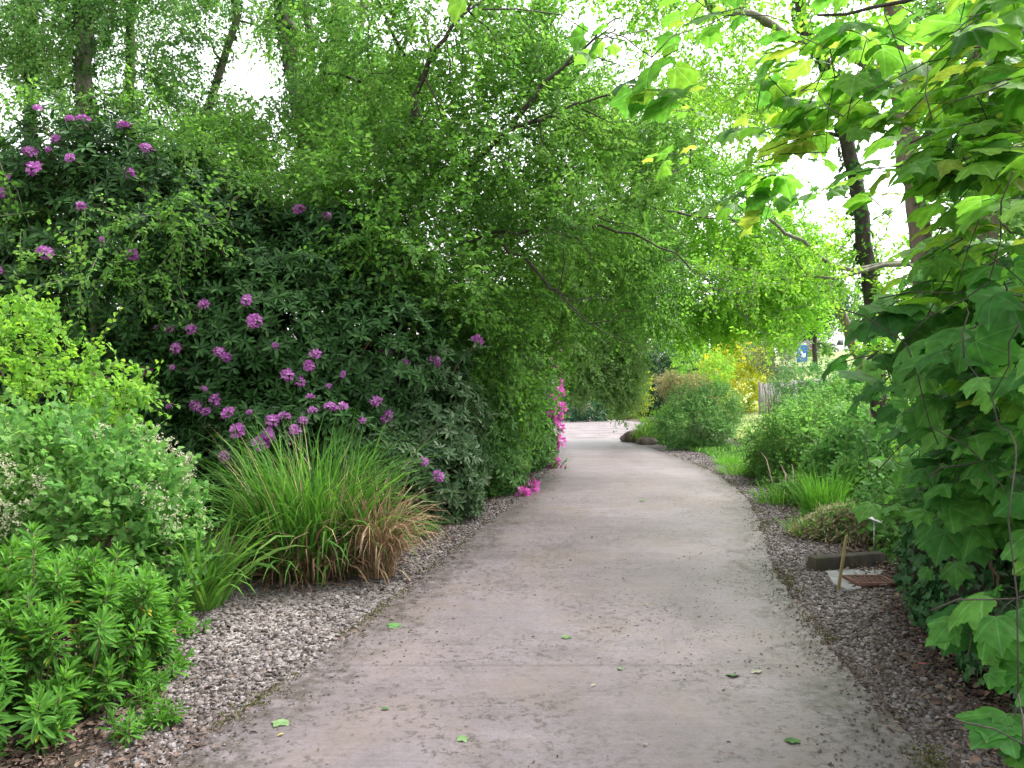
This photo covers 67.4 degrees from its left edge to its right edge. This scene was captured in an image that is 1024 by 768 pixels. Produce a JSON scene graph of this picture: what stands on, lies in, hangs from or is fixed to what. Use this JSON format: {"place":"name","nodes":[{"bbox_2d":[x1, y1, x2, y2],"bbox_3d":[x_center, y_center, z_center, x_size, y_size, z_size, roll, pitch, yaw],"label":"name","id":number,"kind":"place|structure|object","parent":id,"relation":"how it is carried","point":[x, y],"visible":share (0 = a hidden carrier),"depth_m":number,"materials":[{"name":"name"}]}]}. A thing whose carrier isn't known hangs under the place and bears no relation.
{"place":"outdoors","nodes":[
{"label":"outdoors","id":0,"kind":"place"},
{"bbox_2d":[280,417,650,438],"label":"gravel yard","id":1,"kind":"structure","parent":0,"point":[591,429],"depth_m":34.77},
{"bbox_2d":[1,356,1014,767],"bbox_3d":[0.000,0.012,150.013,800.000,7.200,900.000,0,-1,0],"label":"ground","id":2,"kind":"structure","parent":0,"point":[99,714],"depth_m":4.00,"materials":[{"name":"soil"}]},
{"bbox_2d":[0,0,145,378],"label":"woodland tree","id":3,"kind":"object","parent":2,"relation":"on","point":[3,36],"visible":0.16,"depth_m":15.60,"materials":[{"name":"green plant"}]},
{"bbox_2d":[0,279,180,541],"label":"lime green shrub","id":4,"kind":"object","parent":2,"relation":"on","point":[40,318],"visible":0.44,"depth_m":6.83,"materials":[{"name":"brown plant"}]},
{"bbox_2d":[0,520,197,766],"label":"spurge plant","id":5,"kind":"object","parent":2,"relation":"on","point":[117,661],"visible":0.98,"depth_m":3.82,"materials":[{"name":"green plant"}]},
{"bbox_2d":[0,0,216,307],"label":"woodland tree","id":6,"kind":"object","parent":2,"relation":"on","point":[83,52],"visible":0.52,"depth_m":14.52,"materials":[{"name":"green plant"}]},
{"bbox_2d":[0,386,224,623],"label":"white flowered shrub","id":7,"kind":"object","parent":2,"relation":"on","point":[141,481],"visible":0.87,"depth_m":5.37,"materials":[{"name":"green plant"}]},
{"bbox_2d":[48,0,242,233],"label":"woodland tree","id":8,"kind":"object","parent":2,"relation":"on","point":[124,52],"visible":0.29,"depth_m":16.03,"materials":[{"name":"green plant"}]},
{"bbox_2d":[0,86,303,521],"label":"rhododendron","id":9,"kind":"object","parent":2,"relation":"on","point":[29,168],"visible":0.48,"depth_m":9.20,"materials":[{"name":"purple plant"}]},
{"bbox_2d":[0,58,314,472],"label":"young tree","id":10,"kind":"object","parent":2,"relation":"on","point":[170,224],"visible":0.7,"depth_m":9.10,"materials":[{"name":"green plant"}]},
{"bbox_2d":[152,652,168,667],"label":"seedling","id":11,"kind":"object","parent":2,"relation":"on","point":[158,658],"visible":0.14,"depth_m":4.50,"materials":[{"name":"green plant"}]},
{"bbox_2d":[114,0,326,248],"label":"woodland tree","id":12,"kind":"object","parent":2,"relation":"on","point":[229,39],"visible":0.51,"depth_m":14.72,"materials":[{"name":"green plant"}]},
{"bbox_2d":[134,92,380,259],"bbox_3d":[-4.130,-1.600,12.411,4.715,6.730,3.451,0,-1,0],"label":"young tree","id":13,"kind":"object","parent":2,"relation":"on","point":[241,137],"visible":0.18,"depth_m":12.21,"materials":[{"name":"green plant"}]},
{"bbox_2d":[170,0,431,328],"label":"woodland tree","id":14,"kind":"object","parent":2,"relation":"on","point":[290,88],"visible":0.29,"depth_m":14.03,"materials":[{"name":"green plant"}]},
{"bbox_2d":[126,200,482,535],"bbox_3d":[-2.868,-0.420,10.308,4.024,4.550,4.021,-1,-1,39],"label":"rhododendron","id":15,"kind":"object","parent":2,"relation":"on","point":[315,389],"visible":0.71,"depth_m":9.27,"materials":[{"name":"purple plant"}]},
{"bbox_2d":[165,405,459,596],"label":"ornamental grass","id":16,"kind":"object","parent":2,"relation":"on","point":[301,506],"depth_m":6.52,"materials":[{"name":"plant"}]},
{"bbox_2d":[293,0,445,370],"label":"woodland tree","id":17,"kind":"object","parent":2,"relation":"on","point":[308,26],"visible":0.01,"depth_m":15.55,"materials":[{"name":"green plant"}]},
{"bbox_2d":[266,70,490,305],"bbox_3d":[-2.282,-1.805,12.884,3.870,7.154,3.237,0,-1,0],"label":"young tree","id":18,"kind":"object","parent":2,"relation":"on","point":[302,139],"visible":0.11,"depth_m":12.54,"materials":[{"name":"green plant"}]},
{"bbox_2d":[343,334,498,526],"bbox_3d":[-1.164,0.588,10.096,2.263,2.516,2.302,0,-1,-20],"label":"rhododendron","id":19,"kind":"object","parent":2,"relation":"on","point":[463,448],"visible":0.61,"depth_m":9.65,"materials":[{"name":"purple plant"}]},
{"bbox_2d":[8,281,900,404],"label":"woodland","id":20,"kind":"object","parent":2,"relation":"on","point":[823,348],"depth_m":92.46,"materials":[{"name":"green plant"}]},
{"bbox_2d":[176,438,805,571],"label":"undergrowth","id":21,"kind":"object","parent":2,"relation":"on","point":[715,451],"visible":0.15,"depth_m":19.65,"materials":[{"name":"green plant"}]},
{"bbox_2d":[414,280,569,497],"bbox_3d":[-0.311,0.269,15.581,2.678,4.682,8.807,0,-1,11],"label":"rhododendron","id":22,"kind":"object","parent":2,"relation":"on","point":[509,474],"visible":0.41,"depth_m":12.19,"materials":[{"name":"green plant"}]},
{"bbox_2d":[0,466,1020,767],"bbox_3d":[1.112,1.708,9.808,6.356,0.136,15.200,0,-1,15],"label":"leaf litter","id":23,"kind":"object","parent":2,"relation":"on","point":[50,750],"visible":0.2,"depth_m":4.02,"materials":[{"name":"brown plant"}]},
{"bbox_2d":[222,0,808,464],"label":"overhanging tree","id":24,"kind":"object","parent":2,"relation":"on","point":[492,226],"visible":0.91,"depth_m":11.40,"materials":[{"name":"green plant"}]},
{"bbox_2d":[546,391,613,421],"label":"dark hedge","id":25,"kind":"object","parent":2,"relation":"on","point":[575,416],"visible":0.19,"depth_m":44.81,"materials":[{"name":"green plant"}]},
{"bbox_2d":[586,371,656,418],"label":"golden green shrub","id":26,"kind":"object","parent":2,"relation":"on","point":[645,402],"visible":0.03,"depth_m":49.32,"materials":[{"name":"green plant"}]},
{"bbox_2d":[620,430,638,442],"bbox_3d":[4.037,1.816,25.700,0.879,0.561,0.631,0,-1,0],"label":"edging rock","id":27,"kind":"object","parent":2,"relation":"on","point":[625,437],"visible":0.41,"depth_m":25.43,"materials":[{"name":"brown stone"}]},
{"bbox_2d":[636,437,657,444],"bbox_3d":[4.317,1.860,24.509,0.709,0.360,0.460,0,-1,0],"label":"edging rock","id":28,"kind":"object","parent":2,"relation":"on","point":[645,441],"visible":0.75,"depth_m":24.32,"materials":[{"name":"brown stone"}]},
{"bbox_2d":[628,402,688,443],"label":"spreading shrub","id":29,"kind":"object","parent":2,"relation":"on","point":[643,429],"visible":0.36,"depth_m":25.17,"materials":[{"name":"green plant"}]},
{"bbox_2d":[629,349,700,415],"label":"dark clipped hedge","id":30,"kind":"object","parent":2,"relation":"on","point":[660,365],"visible":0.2,"depth_m":51.70,"materials":[{"name":"green plant"}]},
{"bbox_2d":[631,327,709,411],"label":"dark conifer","id":31,"kind":"object","parent":2,"relation":"on","point":[661,371],"visible":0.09,"depth_m":55.08,"materials":[{"name":"green plant"}]},
{"bbox_2d":[651,365,722,424],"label":"bronze shrub","id":32,"kind":"object","parent":2,"relation":"on","point":[673,377],"visible":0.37,"depth_m":32.74,"materials":[{"name":"brown plant"}]},
{"bbox_2d":[648,372,752,450],"bbox_3d":[5.476,0.856,22.584,3.149,2.513,2.758,0,-1,0],"label":"island shrub","id":33,"kind":"object","parent":2,"relation":"on","point":[719,421],"visible":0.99,"depth_m":22.30,"materials":[{"name":"green plant"}]},
{"bbox_2d":[667,340,738,403],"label":"feathery lime shrub","id":34,"kind":"object","parent":2,"relation":"on","point":[707,366],"visible":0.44,"depth_m":35.67,"materials":[{"name":"green plant"}]},
{"bbox_2d":[711,452,745,466],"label":"verge grass","id":35,"kind":"structure","parent":2,"relation":"on","point":[731,460],"depth_m":17.25,"materials":[{"name":"green plant"}]},
{"bbox_2d":[708,460,751,475],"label":"verge grass","id":36,"kind":"structure","parent":2,"relation":"on","point":[731,470],"depth_m":15.18,"materials":[{"name":"green plant"}]},
{"bbox_2d":[598,67,864,370],"bbox_3d":[8.392,-4.240,26.592,13.041,12.508,5.603,0,-1,-18],"label":"lime green tree","id":37,"kind":"object","parent":2,"relation":"on","point":[715,329],"visible":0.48,"depth_m":25.60,"materials":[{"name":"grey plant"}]},
{"bbox_2d":[446,0,1023,767],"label":"sycamore maple","id":38,"kind":"object","parent":2,"relation":"on","point":[954,370],"visible":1,"depth_m":3.42,"materials":[{"name":"green plant"}]},
{"bbox_2d":[693,333,777,412],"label":"golden shrub","id":39,"kind":"object","parent":2,"relation":"on","point":[747,366],"visible":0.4,"depth_m":47.19,"materials":[{"name":"yellow plant"}]},
{"bbox_2d":[713,253,819,366],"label":"tree","id":40,"kind":"object","parent":2,"relation":"on","point":[760,332],"depth_m":83.77,"materials":[{"name":"green plant"}]},
{"bbox_2d":[630,0,913,474],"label":"ivy clad trunk","id":41,"kind":"object","parent":2,"relation":"on","point":[862,245],"visible":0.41,"depth_m":11.22,"materials":[{"name":"green plant"}]},
{"bbox_2d":[737,314,807,413],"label":"pale grey shrub","id":42,"kind":"object","parent":2,"relation":"on","point":[772,368],"visible":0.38,"depth_m":42.87,"materials":[{"name":"green plant"}]},
{"bbox_2d":[583,0,974,359],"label":"lichen branched tree","id":43,"kind":"object","parent":2,"relation":"on","point":[766,22],"visible":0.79,"depth_m":9.65,"materials":[{"name":"green plant"}]},
{"bbox_2d":[737,447,820,505],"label":"trailing shrub","id":44,"kind":"object","parent":2,"relation":"on","point":[769,476],"visible":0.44,"depth_m":12.87,"materials":[{"name":"green plant"}]},
{"bbox_2d":[758,378,830,413],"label":"board fence","id":45,"kind":"object","parent":2,"relation":"on","point":[761,392],"visible":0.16,"depth_m":45.98,"materials":[{"name":"grey wood"}]},
{"bbox_2d":[730,387,869,479],"bbox_3d":[5.334,1.015,13.908,2.651,1.999,2.859,0,-1,15],"label":"verge shrub","id":46,"kind":"object","parent":2,"relation":"on","point":[766,441],"visible":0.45,"depth_m":13.72,"materials":[{"name":"green plant"}]},
{"bbox_2d":[797,343,806,376],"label":"road sign","id":47,"kind":"object","parent":2,"relation":"on","point":[803,353],"visible":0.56,"depth_m":58.02,"materials":[{"name":"metal"}]},
{"bbox_2d":[779,271,852,363],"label":"tree","id":48,"kind":"object","parent":2,"relation":"on","point":[814,353],"visible":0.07,"depth_m":77.25,"materials":[{"name":"green plant"}]},
{"bbox_2d":[777,459,869,517],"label":"bright grass","id":49,"kind":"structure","parent":2,"relation":"on","point":[820,494],"depth_m":9.48,"materials":[{"name":"green plant"}]},
{"bbox_2d":[763,351,888,410],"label":"dark round hedge","id":50,"kind":"object","parent":2,"relation":"on","point":[815,368],"visible":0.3,"depth_m":39.71,"materials":[{"name":"green plant"}]},
{"bbox_2d":[790,498,886,546],"bbox_3d":[3.748,1.525,8.567,1.355,0.523,1.251,0,-1,0],"label":"clippings mound","id":51,"kind":"object","parent":2,"relation":"on","point":[845,520],"visible":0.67,"depth_m":8.32,"materials":[{"name":"green plant"}]},
{"bbox_2d":[776,370,919,447],"bbox_3d":[7.556,0.718,17.349,3.779,2.671,4.237,0,-1,0],"label":"meadow shrub","id":52,"kind":"object","parent":2,"relation":"on","point":[843,388],"visible":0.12,"depth_m":17.62,"materials":[{"name":"green leaf"}]},
{"bbox_2d":[825,570,883,591],"bbox_3d":[2.917,1.693,6.676,0.422,0.052,0.976,-1,-1,40],"label":"concrete pad","id":53,"kind":"object","parent":2,"relation":"on","point":[846,585],"visible":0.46,"depth_m":6.69,"materials":[{"name":"grey concrete"}]},
{"bbox_2d":[793,397,918,506],"bbox_3d":[5.029,1.006,10.855,2.034,1.812,3.015,0,-1,20],"label":"leafy weed","id":54,"kind":"object","parent":2,"relation":"on","point":[840,446],"visible":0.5,"depth_m":10.57,"materials":[{"name":"green plant"}]},
{"bbox_2d":[819,280,900,340],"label":"tree","id":55,"kind":"object","parent":2,"relation":"on","point":[853,300],"visible":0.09,"depth_m":121.97,"materials":[{"name":"green plant"}]},
{"bbox_2d":[869,517,882,549],"bbox_3d":[3.533,1.506,7.482,0.230,0.489,0.094,0,-1,-10],"label":"plant label","id":56,"kind":"object","parent":2,"relation":"on","point":[873,519],"visible":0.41,"depth_m":7.49,"materials":[{"name":"white paint"}]},
{"bbox_2d":[845,465,919,561],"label":"leafy weed","id":57,"kind":"object","parent":2,"relation":"on","point":[888,529],"visible":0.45,"depth_m":7.73,"materials":[{"name":"green plant"}]},
{"bbox_2d":[757,0,1023,462],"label":"brown trunked tree","id":58,"kind":"object","parent":2,"relation":"on","point":[910,206],"visible":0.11,"depth_m":8.25,"materials":[{"name":"green plant"}]},
{"bbox_2d":[883,0,1023,444],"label":"reddish trunked tree","id":59,"kind":"object","parent":2,"relation":"on","point":[1016,225],"visible":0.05,"depth_m":7.25,"materials":[{"name":"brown plant"}]},
{"bbox_2d":[891,487,1023,712],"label":"ivy bank","id":60,"kind":"structure","parent":2,"relation":"on","point":[926,594],"depth_m":4.67,"materials":[{"name":"plant"}]},
{"bbox_2d":[0,0,1022,354],"label":"sky","id":61,"kind":"structure","parent":0,"point":[819,175],"materials":[{"name":"white"}]},
{"bbox_2d":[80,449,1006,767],"bbox_3d":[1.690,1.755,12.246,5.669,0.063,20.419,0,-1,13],"label":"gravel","id":62,"kind":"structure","parent":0,"point":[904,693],"depth_m":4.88,"materials":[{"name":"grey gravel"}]},
{"bbox_2d":[774,511,843,540],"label":"verge grass","id":63,"kind":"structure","parent":62,"relation":"on","point":[790,529],"depth_m":8.62,"materials":[{"name":"plant"}]},
{"bbox_2d":[842,575,897,586],"bbox_3d":[3.013,1.656,6.465,0.341,0.035,0.285,0,-1,0],"label":"drain grate","id":64,"kind":"object","parent":62,"relation":"on","point":[863,580],"visible":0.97,"depth_m":6.43,"materials":[{"name":"metal"}]},
{"bbox_2d":[86,443,1002,767],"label":"gravel border","id":65,"kind":"object","parent":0,"point":[276,595],"visible":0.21,"depth_m":5.31,"materials":[{"name":"grey gravel"}]},
{"bbox_2d":[96,704,148,749],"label":"seedling","id":66,"kind":"object","parent":65,"relation":"on","point":[131,727],"visible":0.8,"depth_m":3.52,"materials":[{"name":"green plant"}]},
{"bbox_2d":[119,680,159,714],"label":"seedling","id":67,"kind":"object","parent":65,"relation":"on","point":[142,703],"visible":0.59,"depth_m":3.89,"materials":[{"name":"green plant"}]},
{"bbox_2d":[134,668,173,696],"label":"seedling","id":68,"kind":"object","parent":65,"relation":"on","point":[160,679],"visible":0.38,"depth_m":4.08,"materials":[{"name":"green plant"}]},
{"bbox_2d":[138,697,192,731],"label":"seedling","id":69,"kind":"object","parent":65,"relation":"on","point":[162,715],"visible":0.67,"depth_m":3.69,"materials":[{"name":"green plant"}]},
{"bbox_2d":[174,610,211,639],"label":"seedling","id":70,"kind":"object","parent":65,"relation":"on","point":[189,629],"visible":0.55,"depth_m":5.10,"materials":[{"name":"green plant"}]},
{"bbox_2d":[107,483,308,612],"bbox_3d":[-2.367,1.212,5.755,1.525,0.920,1.479,0,-1,0],"label":"strap leaved plant","id":71,"kind":"object","parent":65,"relation":"on","point":[206,595],"visible":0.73,"depth_m":5.67,"materials":[{"name":"green plant"}]},
{"bbox_2d":[299,460,458,579],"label":"dead grass","id":72,"kind":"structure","parent":65,"relation":"on","point":[396,546],"depth_m":6.58,"materials":[{"name":"plant"}]},
{"bbox_2d":[537,190,695,432],"bbox_3d":[2.960,-2.256,24.402,5.985,8.414,4.707,0,-1,-20],"label":"weeping tree","id":73,"kind":"object","parent":65,"relation":"on","point":[617,379],"visible":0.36,"depth_m":23.73,"materials":[{"name":"green plant"}]},
{"bbox_2d":[743,478,814,505],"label":"verge grass","id":74,"kind":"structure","parent":65,"relation":"on","point":[774,496],"depth_m":11.09,"materials":[{"name":"green plant"}]},
{"bbox_2d":[837,535,847,589],"bbox_3d":[2.692,1.477,6.267,0.028,0.506,0.109,0,-1,-32],"label":"wooden stake","id":75,"kind":"object","parent":65,"relation":"on","point":[842,563],"visible":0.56,"depth_m":6.26,"materials":[{"name":"brown wood"}]},
{"bbox_2d":[807,551,885,571],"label":"kerb block","id":76,"kind":"structure","parent":65,"relation":"on","point":[831,562],"depth_m":7.05,"materials":[{"name":"concrete"}]},
{"bbox_2d":[167,438,933,767],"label":"concrete drive","id":77,"kind":"structure","parent":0,"point":[575,586],"depth_m":4.54,"materials":[{"name":"grey concrete"}]},
{"bbox_2d":[272,719,288,726],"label":"fallen leaf","id":78,"kind":"object","parent":77,"relation":"on","point":[278,722],"visible":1,"depth_m":3.68,"materials":[{"name":"green plant"}]},
{"bbox_2d":[387,623,401,627],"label":"fallen leaf","id":79,"kind":"object","parent":77,"relation":"on","point":[393,625],"visible":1,"depth_m":5.24,"materials":[{"name":"green plant"}]},
{"bbox_2d":[457,735,467,741],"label":"fallen leaf","id":80,"kind":"object","parent":77,"relation":"on","point":[464,738],"visible":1,"depth_m":3.51,"materials":[{"name":"green plant"}]},
{"bbox_2d":[182,495,918,767],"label":"debris","id":81,"kind":"object","parent":77,"relation":"on","point":[819,750],"visible":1,"depth_m":4.47,"materials":[{"name":"brown plant"}]},
{"bbox_2d":[207,455,965,767],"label":"moss","id":82,"kind":"object","parent":77,"relation":"on","point":[806,618],"visible":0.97,"depth_m":5.06,"materials":[{"name":"green plant"}]},
{"bbox_2d":[750,669,762,672],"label":"fallen leaf","id":83,"kind":"object","parent":77,"relation":"on","point":[756,670],"visible":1,"depth_m":4.36,"materials":[{"name":"beige plant"}]},
{"bbox_2d":[784,737,800,742],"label":"fallen leaf","id":84,"kind":"object","parent":77,"relation":"on","point":[791,739],"visible":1,"depth_m":3.49,"materials":[{"name":"green plant"}]},
{"bbox_2d":[705,413,798,450],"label":"grass","id":85,"kind":"structure","parent":0,"point":[742,434],"depth_m":36.52,"materials":[{"name":"green plant"}]},
{"bbox_2d":[688,350,908,453],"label":"lawn","id":86,"kind":"structure","parent":0,"point":[837,355],"depth_m":76.23,"materials":[{"name":"green plant"}]},
{"bbox_2d":[809,342,840,351],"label":"parked car","id":87,"kind":"object","parent":86,"relation":"on","point":[838,347],"visible":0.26,"depth_m":103.52,"materials":[{"name":"white paint"}]},
{"bbox_2d":[831,339,847,351],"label":"parked van","id":88,"kind":"object","parent":86,"relation":"on","point":[839,342],"visible":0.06,"depth_m":107.07,"materials":[{"name":"white paint"}]}
]}

